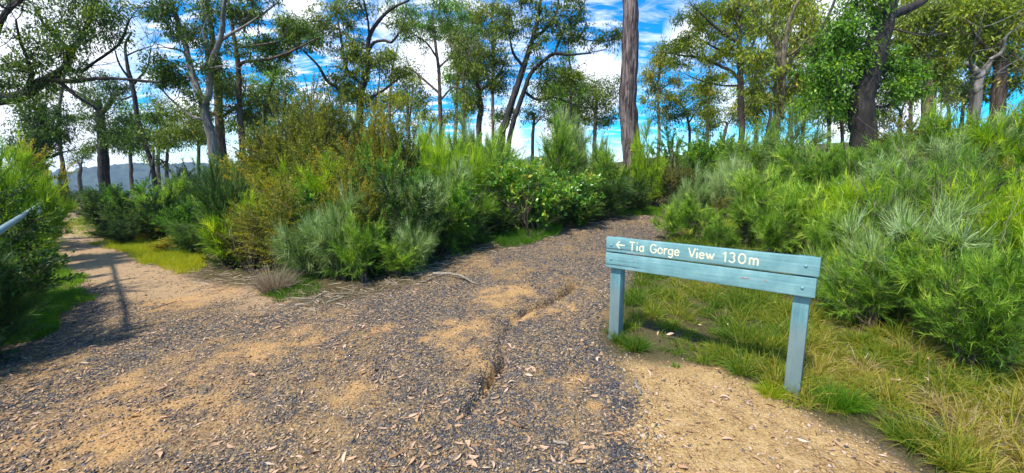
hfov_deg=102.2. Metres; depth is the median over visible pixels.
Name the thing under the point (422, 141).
needle shrub
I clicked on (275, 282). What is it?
grass tussock
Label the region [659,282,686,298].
grass tussock
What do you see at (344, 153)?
slender shrub
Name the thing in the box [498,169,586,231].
gum sapling
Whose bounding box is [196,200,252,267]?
leafy shrub
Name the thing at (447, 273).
fallen stick
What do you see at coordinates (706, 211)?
needle shrub
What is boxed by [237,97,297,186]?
slender shrub
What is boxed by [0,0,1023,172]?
sky
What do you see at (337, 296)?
twig litter
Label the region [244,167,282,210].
leafy shrub
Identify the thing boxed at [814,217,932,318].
needle shrub
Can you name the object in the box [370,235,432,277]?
needle shrub
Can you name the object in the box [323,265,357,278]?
leafy shrub
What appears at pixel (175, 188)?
needle shrub
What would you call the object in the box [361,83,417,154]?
slender shrub
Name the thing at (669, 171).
dead shrub
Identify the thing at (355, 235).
needle shrub
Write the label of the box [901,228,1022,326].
needle shrub
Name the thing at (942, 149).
needle shrub
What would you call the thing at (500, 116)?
gum tree
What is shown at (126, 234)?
leafy shrub
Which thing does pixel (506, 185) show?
leafy shrub
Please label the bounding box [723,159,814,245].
needle shrub
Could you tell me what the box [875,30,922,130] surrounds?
gum tree
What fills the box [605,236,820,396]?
park sign
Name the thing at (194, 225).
needle shrub
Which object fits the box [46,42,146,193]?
gum tree
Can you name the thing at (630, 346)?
grass tussock
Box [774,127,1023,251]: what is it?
dead shrub
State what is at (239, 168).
leafy shrub
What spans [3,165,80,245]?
needle shrub
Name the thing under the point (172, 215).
leafy shrub
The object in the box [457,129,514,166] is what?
leafy shrub
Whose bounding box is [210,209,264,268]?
slender shrub
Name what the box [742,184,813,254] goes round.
needle shrub
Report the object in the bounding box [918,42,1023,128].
gum tree
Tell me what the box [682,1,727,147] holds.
gum tree
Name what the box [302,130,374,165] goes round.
leafy shrub
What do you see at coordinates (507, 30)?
gum tree
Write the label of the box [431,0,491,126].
gum tree
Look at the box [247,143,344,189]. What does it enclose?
needle shrub
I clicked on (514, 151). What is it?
needle shrub
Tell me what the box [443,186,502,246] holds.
needle shrub
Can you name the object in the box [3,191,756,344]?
short grass
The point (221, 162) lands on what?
needle shrub
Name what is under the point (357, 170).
slender shrub
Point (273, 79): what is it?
gum tree
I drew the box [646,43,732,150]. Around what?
gum tree
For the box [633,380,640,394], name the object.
bark piece
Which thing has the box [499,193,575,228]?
needle shrub
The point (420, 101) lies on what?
gum tree
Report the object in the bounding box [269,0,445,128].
gum tree
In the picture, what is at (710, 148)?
leafy shrub
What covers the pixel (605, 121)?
gum tree
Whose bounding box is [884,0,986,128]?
gum tree
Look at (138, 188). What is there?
leafy shrub
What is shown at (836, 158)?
needle shrub
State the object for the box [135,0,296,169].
gum tree
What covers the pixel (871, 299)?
needle shrub
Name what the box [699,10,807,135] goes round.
gum tree
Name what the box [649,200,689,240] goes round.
needle shrub
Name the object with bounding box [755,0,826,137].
gum tree
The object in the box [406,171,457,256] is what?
leafy shrub
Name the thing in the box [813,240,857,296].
needle shrub
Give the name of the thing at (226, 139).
gum tree
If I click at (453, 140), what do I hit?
needle shrub
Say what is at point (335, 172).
slender shrub
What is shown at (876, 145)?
needle shrub
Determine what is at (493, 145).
needle shrub
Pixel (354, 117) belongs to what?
needle shrub
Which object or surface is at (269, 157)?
slender shrub
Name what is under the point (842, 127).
gum tree
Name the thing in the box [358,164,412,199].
leafy shrub
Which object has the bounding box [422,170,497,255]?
dead shrub
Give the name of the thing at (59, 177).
leafy shrub
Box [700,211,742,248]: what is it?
needle shrub
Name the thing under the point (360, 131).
leafy shrub
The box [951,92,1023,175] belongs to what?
needle shrub
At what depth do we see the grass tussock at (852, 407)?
2.75 m
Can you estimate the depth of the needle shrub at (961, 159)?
4.81 m
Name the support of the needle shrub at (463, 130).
on the ground at (88, 262)
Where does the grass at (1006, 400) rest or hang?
on the ground at (88, 262)
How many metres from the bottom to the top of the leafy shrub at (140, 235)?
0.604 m
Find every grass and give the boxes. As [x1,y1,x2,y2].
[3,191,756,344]
[599,214,1023,472]
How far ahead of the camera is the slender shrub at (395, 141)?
8.71 m
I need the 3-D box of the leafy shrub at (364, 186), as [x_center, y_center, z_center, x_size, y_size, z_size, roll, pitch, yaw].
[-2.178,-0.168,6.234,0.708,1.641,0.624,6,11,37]
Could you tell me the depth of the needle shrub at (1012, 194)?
4.23 m
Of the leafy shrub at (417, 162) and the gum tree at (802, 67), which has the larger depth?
the gum tree at (802, 67)
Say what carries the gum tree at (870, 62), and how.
on the ground at (88, 262)
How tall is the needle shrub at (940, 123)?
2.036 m
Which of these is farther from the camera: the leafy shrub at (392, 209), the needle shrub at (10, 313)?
the leafy shrub at (392, 209)
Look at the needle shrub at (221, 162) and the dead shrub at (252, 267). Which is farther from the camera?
the needle shrub at (221, 162)
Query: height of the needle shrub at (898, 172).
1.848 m
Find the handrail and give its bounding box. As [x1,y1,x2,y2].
[0,203,55,255]
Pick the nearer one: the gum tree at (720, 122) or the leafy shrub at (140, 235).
the leafy shrub at (140, 235)
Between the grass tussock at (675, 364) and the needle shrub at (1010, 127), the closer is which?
the grass tussock at (675, 364)
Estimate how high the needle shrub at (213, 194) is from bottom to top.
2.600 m
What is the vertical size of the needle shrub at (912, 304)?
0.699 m
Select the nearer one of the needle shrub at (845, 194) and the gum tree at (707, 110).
the needle shrub at (845, 194)
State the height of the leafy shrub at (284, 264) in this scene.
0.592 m
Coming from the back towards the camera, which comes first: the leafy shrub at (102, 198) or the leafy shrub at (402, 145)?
the leafy shrub at (102, 198)
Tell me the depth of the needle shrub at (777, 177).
8.07 m
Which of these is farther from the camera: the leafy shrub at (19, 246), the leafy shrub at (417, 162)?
the leafy shrub at (417, 162)
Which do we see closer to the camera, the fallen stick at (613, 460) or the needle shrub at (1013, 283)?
the fallen stick at (613, 460)
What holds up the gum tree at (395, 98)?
on the ground at (88, 262)
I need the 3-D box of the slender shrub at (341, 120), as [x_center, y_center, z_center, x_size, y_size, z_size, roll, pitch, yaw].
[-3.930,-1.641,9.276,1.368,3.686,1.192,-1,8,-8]
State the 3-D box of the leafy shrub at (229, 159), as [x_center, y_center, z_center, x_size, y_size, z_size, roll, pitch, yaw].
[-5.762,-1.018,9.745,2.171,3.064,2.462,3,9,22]
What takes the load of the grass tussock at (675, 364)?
on the ground at (88, 262)
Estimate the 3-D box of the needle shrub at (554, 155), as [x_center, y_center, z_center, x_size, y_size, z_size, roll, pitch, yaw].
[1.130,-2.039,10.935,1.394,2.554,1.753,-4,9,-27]
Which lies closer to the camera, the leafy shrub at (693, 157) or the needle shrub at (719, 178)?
the needle shrub at (719, 178)
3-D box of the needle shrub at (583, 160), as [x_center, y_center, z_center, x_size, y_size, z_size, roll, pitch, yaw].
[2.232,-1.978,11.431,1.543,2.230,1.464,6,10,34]
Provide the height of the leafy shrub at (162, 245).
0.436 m
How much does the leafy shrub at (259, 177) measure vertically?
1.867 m
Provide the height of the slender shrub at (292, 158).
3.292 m
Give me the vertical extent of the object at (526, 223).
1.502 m
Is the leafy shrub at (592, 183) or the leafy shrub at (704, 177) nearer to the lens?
the leafy shrub at (592, 183)
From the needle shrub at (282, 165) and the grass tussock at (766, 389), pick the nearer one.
the grass tussock at (766, 389)
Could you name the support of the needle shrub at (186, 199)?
on the ground at (88, 262)
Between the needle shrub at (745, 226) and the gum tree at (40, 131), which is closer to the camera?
the needle shrub at (745, 226)
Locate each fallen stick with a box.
[421,261,472,282]
[432,272,477,284]
[596,457,638,468]
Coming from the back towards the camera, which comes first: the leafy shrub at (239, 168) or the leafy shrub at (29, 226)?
the leafy shrub at (239, 168)
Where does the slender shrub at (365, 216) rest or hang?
on the ground at (88, 262)
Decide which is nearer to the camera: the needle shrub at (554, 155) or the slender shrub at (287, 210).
the slender shrub at (287, 210)
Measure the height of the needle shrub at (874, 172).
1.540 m
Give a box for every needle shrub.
[0,120,72,246]
[0,238,65,359]
[0,254,58,335]
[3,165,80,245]
[24,199,60,275]
[110,213,142,226]
[119,169,193,215]
[159,217,205,252]
[175,186,201,206]
[182,147,256,267]
[189,200,207,237]
[192,184,268,267]
[194,147,243,187]
[245,152,295,188]
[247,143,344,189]
[262,206,340,277]
[281,150,346,214]
[288,168,381,282]
[295,172,341,223]
[325,203,390,283]
[344,95,380,150]
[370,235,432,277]
[375,170,451,260]
[392,214,438,274]
[409,112,451,172]
[412,146,492,231]
[412,168,480,254]
[420,123,496,227]
[423,117,455,152]
[434,128,482,167]
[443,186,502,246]
[449,141,502,194]
[453,106,494,158]
[473,107,516,188]
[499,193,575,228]
[500,142,527,168]
[517,154,555,182]
[533,108,585,183]
[548,101,594,176]
[569,129,615,183]
[586,136,632,189]
[586,174,639,218]
[625,108,668,204]
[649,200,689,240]
[665,154,717,221]
[673,190,727,239]
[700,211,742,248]
[701,149,755,208]
[707,115,784,188]
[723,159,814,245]
[724,168,788,244]
[742,100,845,189]
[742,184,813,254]
[761,158,806,195]
[763,128,870,193]
[769,172,843,252]
[780,173,852,254]
[793,198,909,316]
[796,189,885,261]
[802,165,907,241]
[803,181,854,204]
[804,125,916,197]
[813,239,932,330]
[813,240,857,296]
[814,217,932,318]
[829,175,928,243]
[830,146,927,201]
[841,128,927,172]
[847,178,1018,323]
[864,136,958,232]
[876,127,1006,184]
[881,266,926,317]
[882,214,1015,336]
[899,89,1018,160]
[900,93,1023,173]
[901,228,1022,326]
[904,138,1023,223]
[904,247,1023,371]
[908,164,1023,258]
[919,163,1006,189]
[925,166,1023,222]
[942,224,1023,370]
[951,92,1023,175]
[953,178,1023,260]
[965,150,1023,199]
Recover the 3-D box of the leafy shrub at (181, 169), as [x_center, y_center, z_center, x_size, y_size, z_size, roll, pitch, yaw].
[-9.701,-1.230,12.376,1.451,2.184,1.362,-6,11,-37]
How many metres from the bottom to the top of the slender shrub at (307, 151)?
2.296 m
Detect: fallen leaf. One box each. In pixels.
[207,442,219,446]
[388,451,402,457]
[466,460,476,466]
[572,460,585,462]
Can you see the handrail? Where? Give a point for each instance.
(6, 226)
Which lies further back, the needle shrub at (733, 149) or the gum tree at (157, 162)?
the gum tree at (157, 162)
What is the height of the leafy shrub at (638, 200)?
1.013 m
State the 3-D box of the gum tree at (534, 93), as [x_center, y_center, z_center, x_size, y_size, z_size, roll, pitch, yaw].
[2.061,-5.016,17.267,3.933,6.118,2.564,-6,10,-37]
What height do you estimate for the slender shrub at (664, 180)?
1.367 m
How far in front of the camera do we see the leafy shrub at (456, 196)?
6.60 m
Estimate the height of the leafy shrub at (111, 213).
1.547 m
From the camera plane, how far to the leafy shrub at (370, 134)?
8.92 m
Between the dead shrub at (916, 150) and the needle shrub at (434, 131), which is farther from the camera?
the needle shrub at (434, 131)
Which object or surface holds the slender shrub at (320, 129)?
on the ground at (88, 262)
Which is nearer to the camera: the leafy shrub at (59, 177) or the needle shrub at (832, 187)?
the needle shrub at (832, 187)
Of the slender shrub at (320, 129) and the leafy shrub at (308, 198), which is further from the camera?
the slender shrub at (320, 129)
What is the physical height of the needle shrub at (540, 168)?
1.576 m
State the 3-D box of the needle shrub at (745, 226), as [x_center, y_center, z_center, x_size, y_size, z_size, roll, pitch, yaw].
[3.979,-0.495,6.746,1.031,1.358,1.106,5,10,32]
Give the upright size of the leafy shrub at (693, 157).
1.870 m
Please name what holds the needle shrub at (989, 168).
on the ground at (88, 262)
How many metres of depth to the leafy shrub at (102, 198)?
13.86 m
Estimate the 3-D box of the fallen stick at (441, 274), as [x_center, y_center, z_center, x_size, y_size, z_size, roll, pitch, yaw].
[-0.859,0.483,5.763,0.070,0.115,1.058,6,10,34]
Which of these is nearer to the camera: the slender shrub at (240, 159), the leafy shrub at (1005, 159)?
the leafy shrub at (1005, 159)
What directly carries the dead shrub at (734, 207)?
on the ground at (88, 262)
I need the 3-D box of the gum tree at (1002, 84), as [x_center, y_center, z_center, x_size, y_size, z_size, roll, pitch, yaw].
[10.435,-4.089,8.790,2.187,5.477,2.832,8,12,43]
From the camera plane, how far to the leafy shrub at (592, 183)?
8.27 m
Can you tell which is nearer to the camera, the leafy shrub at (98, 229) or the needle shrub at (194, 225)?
the needle shrub at (194, 225)
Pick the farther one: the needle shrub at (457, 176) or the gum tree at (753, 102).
the gum tree at (753, 102)
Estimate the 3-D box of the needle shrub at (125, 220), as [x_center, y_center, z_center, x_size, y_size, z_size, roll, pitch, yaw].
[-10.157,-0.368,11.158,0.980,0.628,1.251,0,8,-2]
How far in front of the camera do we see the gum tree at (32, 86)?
8.33 m
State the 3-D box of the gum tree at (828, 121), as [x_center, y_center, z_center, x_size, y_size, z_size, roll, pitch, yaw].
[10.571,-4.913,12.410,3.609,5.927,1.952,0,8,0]
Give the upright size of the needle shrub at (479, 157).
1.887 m
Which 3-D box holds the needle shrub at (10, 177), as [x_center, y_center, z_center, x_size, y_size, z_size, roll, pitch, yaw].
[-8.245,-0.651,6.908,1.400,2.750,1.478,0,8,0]
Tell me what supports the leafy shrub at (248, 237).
on the ground at (88, 262)
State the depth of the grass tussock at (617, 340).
3.67 m
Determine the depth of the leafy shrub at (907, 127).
8.46 m
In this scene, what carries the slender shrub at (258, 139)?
on the ground at (88, 262)
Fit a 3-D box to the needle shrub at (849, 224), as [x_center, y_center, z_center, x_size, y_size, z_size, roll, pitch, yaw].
[3.579,0.241,4.251,1.199,1.436,1.083,-2,9,-15]
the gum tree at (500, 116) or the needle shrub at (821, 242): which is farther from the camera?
the gum tree at (500, 116)
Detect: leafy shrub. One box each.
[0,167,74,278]
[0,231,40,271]
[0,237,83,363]
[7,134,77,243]
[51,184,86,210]
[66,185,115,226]
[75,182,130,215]
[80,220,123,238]
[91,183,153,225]
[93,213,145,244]
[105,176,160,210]
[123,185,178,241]
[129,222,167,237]
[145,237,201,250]
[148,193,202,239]
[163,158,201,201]
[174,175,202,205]
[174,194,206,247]
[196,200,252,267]
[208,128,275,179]
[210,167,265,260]
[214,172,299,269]
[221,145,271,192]
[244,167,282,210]
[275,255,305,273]
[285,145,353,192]
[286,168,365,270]
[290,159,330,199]
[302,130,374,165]
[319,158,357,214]
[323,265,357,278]
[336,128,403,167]
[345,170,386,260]
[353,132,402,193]
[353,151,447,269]
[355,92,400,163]
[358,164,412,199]
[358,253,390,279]
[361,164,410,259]
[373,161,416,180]
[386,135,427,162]
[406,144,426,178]
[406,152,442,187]
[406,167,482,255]
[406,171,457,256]
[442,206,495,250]
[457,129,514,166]
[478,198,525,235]
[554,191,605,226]
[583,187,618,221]
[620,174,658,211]
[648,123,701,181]
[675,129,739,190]
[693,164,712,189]
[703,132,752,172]
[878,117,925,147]
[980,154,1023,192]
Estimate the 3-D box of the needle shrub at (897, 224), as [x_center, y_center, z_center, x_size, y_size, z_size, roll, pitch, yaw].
[4.033,0.229,4.050,1.284,1.757,1.340,5,10,32]
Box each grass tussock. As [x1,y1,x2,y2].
[238,260,307,293]
[604,328,627,344]
[613,326,658,352]
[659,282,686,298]
[670,359,683,368]
[707,345,743,360]
[746,374,796,404]
[804,371,890,422]
[865,403,987,466]
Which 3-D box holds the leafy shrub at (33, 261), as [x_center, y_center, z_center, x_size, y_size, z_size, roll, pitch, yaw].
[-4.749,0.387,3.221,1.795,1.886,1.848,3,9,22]
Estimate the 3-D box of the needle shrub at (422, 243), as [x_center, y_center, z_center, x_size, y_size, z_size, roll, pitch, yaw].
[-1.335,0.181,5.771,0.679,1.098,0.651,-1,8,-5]
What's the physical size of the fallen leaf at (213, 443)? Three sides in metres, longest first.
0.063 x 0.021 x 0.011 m
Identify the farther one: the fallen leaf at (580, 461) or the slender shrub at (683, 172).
the slender shrub at (683, 172)
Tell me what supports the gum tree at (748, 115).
on the ground at (88, 262)
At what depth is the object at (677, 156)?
11.92 m
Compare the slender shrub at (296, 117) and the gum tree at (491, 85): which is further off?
the gum tree at (491, 85)
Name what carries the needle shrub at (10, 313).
on the ground at (88, 262)
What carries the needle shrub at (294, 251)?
on the ground at (88, 262)
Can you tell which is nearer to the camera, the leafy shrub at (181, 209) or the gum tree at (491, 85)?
the leafy shrub at (181, 209)
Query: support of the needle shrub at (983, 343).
on the ground at (88, 262)
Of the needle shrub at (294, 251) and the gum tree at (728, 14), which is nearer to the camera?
the needle shrub at (294, 251)
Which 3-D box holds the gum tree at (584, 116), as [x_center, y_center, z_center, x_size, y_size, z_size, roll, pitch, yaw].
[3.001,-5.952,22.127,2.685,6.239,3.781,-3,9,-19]
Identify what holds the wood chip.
on the ground at (88, 262)
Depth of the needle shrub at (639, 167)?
9.73 m
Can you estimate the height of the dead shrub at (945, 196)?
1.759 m
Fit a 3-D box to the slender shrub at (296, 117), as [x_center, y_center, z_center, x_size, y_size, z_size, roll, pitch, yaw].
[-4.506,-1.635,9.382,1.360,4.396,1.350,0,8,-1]
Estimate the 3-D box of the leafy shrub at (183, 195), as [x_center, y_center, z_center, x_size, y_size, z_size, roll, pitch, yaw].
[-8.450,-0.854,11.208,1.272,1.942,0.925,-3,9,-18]
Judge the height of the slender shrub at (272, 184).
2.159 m
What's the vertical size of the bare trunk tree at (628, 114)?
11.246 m
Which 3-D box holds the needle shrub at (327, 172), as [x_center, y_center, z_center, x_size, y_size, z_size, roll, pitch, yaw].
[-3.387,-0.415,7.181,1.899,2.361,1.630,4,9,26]
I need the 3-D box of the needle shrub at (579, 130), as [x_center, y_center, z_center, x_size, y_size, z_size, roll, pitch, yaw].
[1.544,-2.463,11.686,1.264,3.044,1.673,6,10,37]
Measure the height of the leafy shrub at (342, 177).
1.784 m
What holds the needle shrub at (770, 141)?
on the ground at (88, 262)
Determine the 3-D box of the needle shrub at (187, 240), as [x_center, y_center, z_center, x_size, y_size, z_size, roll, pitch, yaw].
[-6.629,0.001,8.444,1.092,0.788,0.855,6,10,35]
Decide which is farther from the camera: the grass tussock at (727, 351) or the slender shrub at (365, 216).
the slender shrub at (365, 216)
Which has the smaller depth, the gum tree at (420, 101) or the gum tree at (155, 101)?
the gum tree at (420, 101)
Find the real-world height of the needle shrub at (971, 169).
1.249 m
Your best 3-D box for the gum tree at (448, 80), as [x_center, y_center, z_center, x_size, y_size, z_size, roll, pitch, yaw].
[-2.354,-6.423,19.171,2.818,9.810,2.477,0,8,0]
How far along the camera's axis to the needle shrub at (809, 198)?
5.59 m
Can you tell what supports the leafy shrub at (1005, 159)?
on the ground at (88, 262)
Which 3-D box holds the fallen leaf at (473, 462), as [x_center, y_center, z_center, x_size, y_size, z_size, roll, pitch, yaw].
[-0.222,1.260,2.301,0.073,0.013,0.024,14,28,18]
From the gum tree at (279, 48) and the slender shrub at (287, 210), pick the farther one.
the gum tree at (279, 48)
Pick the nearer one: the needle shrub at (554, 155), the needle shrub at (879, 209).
the needle shrub at (879, 209)
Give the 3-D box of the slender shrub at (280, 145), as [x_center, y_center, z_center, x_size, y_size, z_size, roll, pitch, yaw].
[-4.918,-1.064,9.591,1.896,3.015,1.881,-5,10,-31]
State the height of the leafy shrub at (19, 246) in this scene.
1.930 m
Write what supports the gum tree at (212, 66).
on the ground at (88, 262)
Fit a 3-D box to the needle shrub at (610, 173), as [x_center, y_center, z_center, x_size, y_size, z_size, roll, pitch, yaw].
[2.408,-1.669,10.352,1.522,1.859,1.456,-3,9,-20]
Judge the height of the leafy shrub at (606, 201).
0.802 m
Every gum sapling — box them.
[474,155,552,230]
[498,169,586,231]
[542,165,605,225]
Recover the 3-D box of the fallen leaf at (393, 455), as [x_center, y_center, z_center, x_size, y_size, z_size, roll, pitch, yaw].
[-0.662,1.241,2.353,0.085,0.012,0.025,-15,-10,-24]
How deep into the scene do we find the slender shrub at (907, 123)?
8.07 m
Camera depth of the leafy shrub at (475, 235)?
6.95 m
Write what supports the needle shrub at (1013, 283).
on the ground at (88, 262)
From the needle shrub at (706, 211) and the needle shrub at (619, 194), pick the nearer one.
the needle shrub at (706, 211)
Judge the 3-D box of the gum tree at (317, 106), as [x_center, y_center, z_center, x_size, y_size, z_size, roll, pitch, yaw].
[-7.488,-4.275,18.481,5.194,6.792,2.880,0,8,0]
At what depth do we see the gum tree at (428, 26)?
15.05 m
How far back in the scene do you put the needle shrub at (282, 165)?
8.41 m
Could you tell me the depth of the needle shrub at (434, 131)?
10.11 m
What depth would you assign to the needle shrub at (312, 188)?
6.48 m
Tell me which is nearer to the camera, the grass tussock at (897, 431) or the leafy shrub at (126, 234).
the grass tussock at (897, 431)
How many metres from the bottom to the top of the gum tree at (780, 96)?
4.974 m
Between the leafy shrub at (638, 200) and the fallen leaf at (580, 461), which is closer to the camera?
the fallen leaf at (580, 461)
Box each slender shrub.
[197,169,263,249]
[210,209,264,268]
[213,129,265,186]
[226,175,333,275]
[235,137,292,189]
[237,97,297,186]
[243,74,302,177]
[246,160,293,263]
[254,122,304,187]
[269,74,354,177]
[273,115,346,175]
[277,64,348,151]
[277,135,361,189]
[285,130,395,209]
[297,83,363,157]
[303,136,394,178]
[306,174,401,260]
[323,99,387,161]
[333,155,415,255]
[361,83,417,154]
[377,84,431,175]
[630,155,675,206]
[656,159,707,199]
[695,194,732,218]
[867,105,942,157]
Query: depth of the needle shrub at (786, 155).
7.31 m
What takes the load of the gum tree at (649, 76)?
on the ground at (88, 262)
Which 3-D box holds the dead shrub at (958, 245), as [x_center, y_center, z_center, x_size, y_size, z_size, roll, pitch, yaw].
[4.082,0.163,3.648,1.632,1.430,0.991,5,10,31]
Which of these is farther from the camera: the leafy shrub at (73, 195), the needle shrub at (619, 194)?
the leafy shrub at (73, 195)
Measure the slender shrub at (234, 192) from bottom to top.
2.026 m
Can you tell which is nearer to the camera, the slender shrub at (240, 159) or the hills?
the slender shrub at (240, 159)
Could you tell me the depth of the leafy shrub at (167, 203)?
9.95 m
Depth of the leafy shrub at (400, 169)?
7.77 m
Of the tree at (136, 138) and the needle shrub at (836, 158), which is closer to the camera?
the needle shrub at (836, 158)
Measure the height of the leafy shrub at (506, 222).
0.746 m
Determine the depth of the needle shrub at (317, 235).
5.53 m
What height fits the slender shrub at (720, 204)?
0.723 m
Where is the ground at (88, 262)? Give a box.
[0,142,1023,472]
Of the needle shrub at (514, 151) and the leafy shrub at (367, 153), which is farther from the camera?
the needle shrub at (514, 151)
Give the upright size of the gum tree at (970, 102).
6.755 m
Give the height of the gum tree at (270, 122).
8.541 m
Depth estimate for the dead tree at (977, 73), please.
8.55 m
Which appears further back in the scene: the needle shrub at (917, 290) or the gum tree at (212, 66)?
the gum tree at (212, 66)
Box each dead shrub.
[219,222,271,273]
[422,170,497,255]
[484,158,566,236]
[638,111,693,204]
[688,156,782,244]
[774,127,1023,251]
[821,131,1023,251]
[857,93,1021,212]
[865,177,1023,302]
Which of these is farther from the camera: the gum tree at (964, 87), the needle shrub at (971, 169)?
the gum tree at (964, 87)
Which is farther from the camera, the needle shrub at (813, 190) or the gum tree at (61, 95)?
the gum tree at (61, 95)
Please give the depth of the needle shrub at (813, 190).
6.88 m
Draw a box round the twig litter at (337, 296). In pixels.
[56,209,659,331]
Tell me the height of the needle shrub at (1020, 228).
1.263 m
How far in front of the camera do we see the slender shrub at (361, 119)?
9.53 m
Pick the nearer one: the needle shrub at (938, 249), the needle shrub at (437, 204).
the needle shrub at (938, 249)
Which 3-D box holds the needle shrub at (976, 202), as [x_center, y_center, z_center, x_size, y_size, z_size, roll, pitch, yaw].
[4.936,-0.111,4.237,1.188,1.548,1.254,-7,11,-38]
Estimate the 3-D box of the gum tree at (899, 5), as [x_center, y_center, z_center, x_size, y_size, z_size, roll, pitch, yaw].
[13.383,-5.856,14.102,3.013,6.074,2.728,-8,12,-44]
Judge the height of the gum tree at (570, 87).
6.201 m
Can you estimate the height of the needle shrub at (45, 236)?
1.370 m
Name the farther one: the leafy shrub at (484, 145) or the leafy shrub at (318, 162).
the leafy shrub at (484, 145)
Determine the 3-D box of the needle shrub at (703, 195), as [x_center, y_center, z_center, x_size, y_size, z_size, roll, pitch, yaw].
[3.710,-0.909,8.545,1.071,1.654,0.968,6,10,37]
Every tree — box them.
[0,0,161,133]
[0,84,87,167]
[21,1,184,193]
[27,17,94,203]
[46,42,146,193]
[64,141,95,200]
[107,91,158,197]
[110,81,174,195]
[124,0,287,171]
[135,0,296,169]
[137,119,193,186]
[160,53,269,177]
[212,0,326,168]
[233,49,302,152]
[234,0,311,133]
[257,5,316,133]
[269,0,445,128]
[285,65,398,131]
[365,4,442,140]
[371,2,474,135]
[372,0,483,138]
[395,68,474,135]
[423,8,542,145]
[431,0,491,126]
[434,0,482,146]
[459,0,514,139]
[468,0,621,156]
[484,40,575,160]
[518,45,592,116]
[523,19,608,151]
[545,58,620,154]
[570,70,598,131]
[619,0,644,206]
[636,3,693,156]
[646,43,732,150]
[655,0,805,146]
[676,76,786,142]
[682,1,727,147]
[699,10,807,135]
[721,0,844,144]
[723,65,793,145]
[730,0,959,169]
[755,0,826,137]
[763,22,834,148]
[789,9,887,151]
[808,31,863,151]
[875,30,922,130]
[881,0,959,126]
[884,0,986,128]
[900,0,1023,126]
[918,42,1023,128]
[935,70,991,128]
[936,0,1023,126]
[943,8,1023,131]
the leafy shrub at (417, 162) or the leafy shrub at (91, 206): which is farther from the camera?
the leafy shrub at (91, 206)
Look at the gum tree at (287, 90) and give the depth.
19.21 m
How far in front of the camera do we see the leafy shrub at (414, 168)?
7.49 m
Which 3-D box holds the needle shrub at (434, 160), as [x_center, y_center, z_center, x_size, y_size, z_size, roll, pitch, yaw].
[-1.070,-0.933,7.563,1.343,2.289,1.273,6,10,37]
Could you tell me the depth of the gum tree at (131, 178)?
19.60 m
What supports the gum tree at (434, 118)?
on the ground at (88, 262)
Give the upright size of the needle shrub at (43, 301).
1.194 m
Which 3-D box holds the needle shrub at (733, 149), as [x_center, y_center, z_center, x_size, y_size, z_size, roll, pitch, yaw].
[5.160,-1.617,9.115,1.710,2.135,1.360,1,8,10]
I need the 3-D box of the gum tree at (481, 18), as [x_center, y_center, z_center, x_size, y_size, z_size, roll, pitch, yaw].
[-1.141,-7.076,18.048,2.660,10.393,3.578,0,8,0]
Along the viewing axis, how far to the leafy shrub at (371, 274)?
5.75 m
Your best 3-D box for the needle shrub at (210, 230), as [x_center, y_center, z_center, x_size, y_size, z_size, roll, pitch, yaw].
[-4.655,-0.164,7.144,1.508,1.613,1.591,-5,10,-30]
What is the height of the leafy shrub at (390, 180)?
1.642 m
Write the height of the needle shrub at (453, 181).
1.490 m
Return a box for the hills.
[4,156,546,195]
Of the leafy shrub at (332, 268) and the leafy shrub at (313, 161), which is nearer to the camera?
the leafy shrub at (332, 268)
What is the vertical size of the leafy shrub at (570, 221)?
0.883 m

